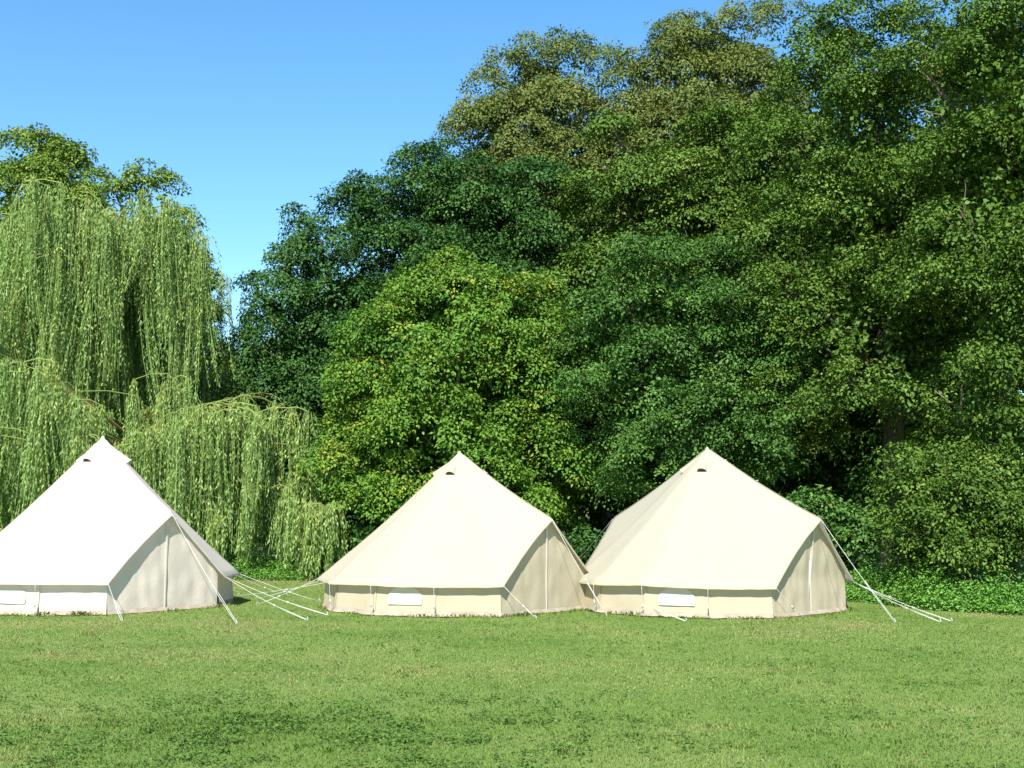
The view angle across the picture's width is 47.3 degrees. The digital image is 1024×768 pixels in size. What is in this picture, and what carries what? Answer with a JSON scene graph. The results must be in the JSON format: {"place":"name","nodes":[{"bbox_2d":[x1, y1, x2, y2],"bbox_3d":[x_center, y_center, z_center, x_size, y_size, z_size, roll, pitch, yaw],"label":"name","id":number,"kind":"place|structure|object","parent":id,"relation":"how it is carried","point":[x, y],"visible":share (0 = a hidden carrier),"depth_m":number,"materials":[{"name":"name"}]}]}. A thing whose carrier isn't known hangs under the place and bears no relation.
{"place":"outdoors","nodes":[
{"label":"outdoors","id":0,"kind":"place"},
{"bbox_2d":[0,534,1023,767],"bbox_3d":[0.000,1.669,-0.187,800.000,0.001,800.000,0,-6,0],"label":"lawn","id":1,"kind":"structure","parent":0,"point":[554,694],"depth_m":11.59,"materials":[{"name":"green plant"}]},
{"bbox_2d":[0,387,110,524],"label":"broadleaf tree","id":2,"kind":"object","parent":1,"relation":"on","point":[10,520],"depth_m":42.00,"materials":[{"name":"green plant"}]},
{"bbox_2d":[0,122,118,514],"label":"broadleaf tree","id":3,"kind":"object","parent":1,"relation":"on","point":[55,159],"visible":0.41,"depth_m":48.40,"materials":[{"name":"green plant"}]},
{"bbox_2d":[0,173,238,483],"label":"weeping willow","id":4,"kind":"object","parent":1,"relation":"on","point":[91,305],"visible":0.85,"depth_m":34.27,"materials":[{"name":"green plant"}]},
{"bbox_2d":[100,369,190,449],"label":"broadleaf tree","id":5,"kind":"object","parent":1,"relation":"on","point":[128,412],"visible":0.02,"depth_m":43.05,"materials":[{"name":"green plant"}]},
{"bbox_2d":[0,354,323,568],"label":"weeping willow","id":6,"kind":"object","parent":1,"relation":"on","point":[218,482],"visible":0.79,"depth_m":30.92,"materials":[{"name":"green plant"}]},
{"bbox_2d":[92,157,234,392],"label":"broadleaf tree","id":7,"kind":"object","parent":1,"relation":"on","point":[135,179],"visible":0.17,"depth_m":45.87,"materials":[{"name":"green plant"}]},
{"bbox_2d":[0,436,327,622],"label":"bell tent","id":8,"kind":"object","parent":1,"relation":"on","point":[98,525],"visible":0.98,"depth_m":20.56,"materials":[{"name":"white fabric"}]},
{"bbox_2d":[0,584,25,603],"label":"window","id":9,"kind":"structure","parent":8,"relation":"in","point":[9,593],"depth_m":19.67,"materials":[{"name":"white fabric"}]},
{"bbox_2d":[106,521,166,611],"bbox_3d":[-6.486,3.050,20.238,0.047,1.710,1.121,-5,-8,40],"label":"door","id":10,"kind":"structure","parent":8,"relation":"in","point":[139,583],"depth_m":20.31,"materials":[{"name":"white fabric"}]},
{"bbox_2d":[166,516,217,606],"bbox_3d":[-5.765,3.146,21.092,0.040,1.710,1.121,-5,-8,40],"label":"door","id":11,"kind":"structure","parent":8,"relation":"in","point":[187,583],"depth_m":20.98,"materials":[{"name":"white fabric"}]},
{"bbox_2d":[139,329,288,544],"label":"broadleaf tree","id":12,"kind":"object","parent":1,"relation":"on","point":[216,382],"visible":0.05,"depth_m":40.43,"materials":[{"name":"green plant"}]},
{"bbox_2d":[200,353,252,394],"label":"broadleaf tree","id":13,"kind":"object","parent":1,"relation":"on","point":[229,368],"visible":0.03,"depth_m":61.63,"materials":[{"name":"green plant"}]},
{"bbox_2d":[229,303,343,452],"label":"broadleaf tree","id":14,"kind":"object","parent":1,"relation":"on","point":[259,372],"visible":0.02,"depth_m":41.63,"materials":[{"name":"green plant"}]},
{"bbox_2d":[211,201,417,488],"bbox_3d":[-6.159,0.000,37.251,6.722,11.920,5.997,0,-6,0],"label":"broadleaf tree","id":15,"kind":"object","parent":1,"relation":"on","point":[297,358],"visible":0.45,"depth_m":36.38,"materials":[{"name":"green plant"}]},
{"bbox_2d":[286,500,353,581],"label":"weeping willow","id":16,"kind":"object","parent":1,"relation":"on","point":[326,528],"visible":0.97,"depth_m":29.89,"materials":[{"name":"green plant"}]},
{"bbox_2d":[262,425,409,560],"bbox_3d":[-5.627,3.599,36.855,5.118,4.693,4.920,6,-9,-41],"label":"broadleaf tree","id":17,"kind":"object","parent":1,"relation":"on","point":[351,518],"visible":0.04,"depth_m":35.47,"materials":[{"name":"green plant"}]},
{"bbox_2d":[319,521,381,552],"bbox_3d":[-3.674,4.343,30.868,3.175,1.893,2.536,0,-6,0],"label":"shrub","id":18,"kind":"object","parent":1,"relation":"on","point":[358,534],"visible":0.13,"depth_m":30.48,"materials":[{"name":"green plant"}]},
{"bbox_2d":[310,132,607,487],"bbox_3d":[-1.362,-1.146,39.445,10.263,14.665,8.555,4,-7,-30],"label":"broadleaf tree","id":19,"kind":"object","parent":1,"relation":"on","point":[484,210],"visible":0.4,"depth_m":38.23,"materials":[{"name":"green plant"}]},
{"bbox_2d":[287,242,633,536],"bbox_3d":[-1.349,0.755,32.578,10.358,9.352,7.657,0,-6,0],"label":"broadleaf tree","id":20,"kind":"object","parent":1,"relation":"on","point":[467,392],"visible":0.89,"depth_m":30.66,"materials":[{"name":"green plant"}]},
{"bbox_2d":[238,451,686,620],"bbox_3d":[-1.359,2.838,22.572,9.304,2.993,6.582,-1,-6,8],"label":"bell tent","id":21,"kind":"object","parent":1,"relation":"on","point":[459,533],"visible":0.91,"depth_m":20.18,"materials":[{"name":"beige fabric"}]},
{"bbox_2d":[387,587,421,604],"bbox_3d":[-1.784,3.515,19.451,0.629,0.310,0.020,-2,-7,19],"label":"window","id":22,"kind":"structure","parent":21,"relation":"in","point":[398,595],"depth_m":19.45,"materials":[{"name":"white fabric"}]},
{"bbox_2d":[501,528,545,613],"bbox_3d":[0.200,3.053,19.863,0.041,1.620,1.112,-6,-9,44],"label":"door","id":23,"kind":"structure","parent":21,"relation":"in","point":[526,583],"depth_m":19.93,"materials":[{"name":"beige fabric"}]},
{"bbox_2d":[545,522,586,608],"bbox_3d":[0.973,3.142,20.658,0.035,1.620,1.112,-6,-9,44],"label":"door","id":24,"kind":"structure","parent":21,"relation":"in","point":[564,587],"depth_m":20.55,"materials":[{"name":"beige fabric"}]},
{"bbox_2d":[0,613,1023,767],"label":"clover","id":25,"kind":"object","parent":1,"relation":"on","point":[421,756],"visible":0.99,"depth_m":9.21,"materials":[{"name":"green plant"}]},
{"bbox_2d":[430,24,648,465],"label":"broadleaf tree","id":26,"kind":"object","parent":1,"relation":"on","point":[501,116],"visible":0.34,"depth_m":45.72,"materials":[{"name":"green plant"}]},
{"bbox_2d":[566,521,604,564],"bbox_3d":[1.681,4.023,27.203,2.122,1.683,2.256,5,-8,-39],"label":"shrub","id":27,"kind":"object","parent":1,"relation":"on","point":[579,545],"visible":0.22,"depth_m":26.79,"materials":[{"name":"green plant"}]},
{"bbox_2d":[518,348,676,541],"bbox_3d":[2.753,2.203,37.797,6.319,7.657,6.754,0,-6,0],"label":"broadleaf tree","id":28,"kind":"object","parent":1,"relation":"on","point":[597,518],"visible":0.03,"depth_m":36.69,"materials":[{"name":"green plant"}]},
{"bbox_2d":[603,496,611,530],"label":"broadleaf tree","id":29,"kind":"object","parent":1,"relation":"on","point":[608,515],"depth_m":49.43,"materials":[{"name":"green plant"}]},
{"bbox_2d":[219,518,1023,614],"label":"undergrowth","id":30,"kind":"object","parent":1,"relation":"on","point":[916,590],"visible":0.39,"depth_m":21.68,"materials":[{"name":"green plant"}]},
{"bbox_2d":[531,99,827,457],"bbox_3d":[5.369,-1.666,37.476,9.737,15.254,7.546,0,-6,0],"label":"broadleaf tree","id":31,"kind":"object","parent":1,"relation":"on","point":[688,209],"visible":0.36,"depth_m":36.46,"materials":[{"name":"green plant"}]},
{"bbox_2d":[538,217,840,509],"bbox_3d":[4.490,0.588,30.549,7.676,9.245,7.442,0,-6,0],"label":"broadleaf tree","id":32,"kind":"object","parent":1,"relation":"on","point":[692,391],"visible":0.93,"depth_m":29.30,"materials":[{"name":"green plant"}]},
{"bbox_2d":[586,0,831,457],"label":"broadleaf tree","id":33,"kind":"object","parent":1,"relation":"on","point":[659,108],"visible":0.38,"depth_m":44.00,"materials":[{"name":"green plant"}]},
{"bbox_2d":[580,447,952,621],"bbox_3d":[3.932,2.888,23.283,7.713,3.053,8.679,-1,-7,10],"label":"bell tent","id":34,"kind":"object","parent":1,"relation":"on","point":[707,533],"visible":0.93,"depth_m":19.95,"materials":[{"name":"beige fabric"}]},
{"bbox_2d":[658,588,694,605],"bbox_3d":[2.708,3.498,19.249,0.629,0.300,0.020,-3,-7,23],"label":"window","id":35,"kind":"structure","parent":34,"relation":"in","point":[669,596],"depth_m":19.25,"materials":[{"name":"white fabric"}]},
{"bbox_2d":[772,531,812,613],"bbox_3d":[4.685,3.012,19.493,1.090,1.620,0.139,6,-9,-42],"label":"door","id":36,"kind":"structure","parent":34,"relation":"in","point":[793,585],"depth_m":19.59,"materials":[{"name":"beige fabric"}]},
{"bbox_2d":[809,524,845,610],"bbox_3d":[5.495,3.093,20.218,1.090,1.620,0.139,6,-9,-42],"label":"door","id":37,"kind":"structure","parent":34,"relation":"in","point":[828,576],"depth_m":20.15,"materials":[{"name":"beige fabric"}]},
{"bbox_2d":[750,376,878,505],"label":"broadleaf tree","id":38,"kind":"object","parent":1,"relation":"on","point":[830,475],"visible":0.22,"depth_m":32.74,"materials":[{"name":"green plant"}]},
{"bbox_2d":[729,133,911,438],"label":"broadleaf tree","id":39,"kind":"object","parent":1,"relation":"on","point":[797,279],"visible":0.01,"depth_m":41.38,"materials":[{"name":"green plant"}]},
{"bbox_2d":[778,484,889,577],"bbox_3d":[6.793,3.393,25.263,2.587,2.477,2.832,-3,-7,27],"label":"shrub","id":40,"kind":"object","parent":1,"relation":"on","point":[846,527],"visible":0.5,"depth_m":24.87,"materials":[{"name":"green plant"}]},
{"bbox_2d":[713,14,957,570],"bbox_3d":[10.175,-2.899,36.527,8.267,17.502,6.433,0,-6,0],"label":"broadleaf tree","id":41,"kind":"object","parent":1,"relation":"on","point":[791,132],"visible":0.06,"depth_m":36.27,"materials":[{"name":"green plant"}]},
{"bbox_2d":[706,0,1023,571],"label":"broadleaf tree","id":42,"kind":"object","parent":1,"relation":"on","point":[852,281],"visible":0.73,"depth_m":28.56,"materials":[{"name":"green plant"}]},
{"bbox_2d":[814,0,1023,575],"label":"broadleaf tree","id":43,"kind":"object","parent":1,"relation":"on","point":[911,128],"visible":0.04,"depth_m":33.08,"materials":[{"name":"green plant"}]},
{"bbox_2d":[817,383,1023,567],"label":"broadleaf tree","id":44,"kind":"object","parent":1,"relation":"on","point":[860,466],"visible":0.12,"depth_m":30.20,"materials":[{"name":"green plant"}]},
{"bbox_2d":[832,81,1023,569],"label":"broadleaf tree","id":45,"kind":"object","parent":1,"relation":"on","point":[949,343],"depth_m":36.65,"materials":[{"name":"green plant"}]},
{"bbox_2d":[850,0,1023,463],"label":"broadleaf tree","id":46,"kind":"object","parent":1,"relation":"on","point":[1000,258],"visible":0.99,"depth_m":25.00,"materials":[{"name":"green plant"}]},
{"bbox_2d":[862,401,1023,589],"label":"shrub","id":47,"kind":"object","parent":1,"relation":"on","point":[977,508],"visible":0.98,"depth_m":21.69,"materials":[{"name":"green plant"}]},
{"bbox_2d":[0,392,1023,544],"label":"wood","id":48,"kind":"object","parent":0,"point":[619,511],"depth_m":67.55,"materials":[{"name":"green plant"}]},
{"bbox_2d":[0,0,1023,517],"label":"sky","id":49,"kind":"structure","parent":0,"point":[260,106],"materials":[{"name":"blue"}]}
]}

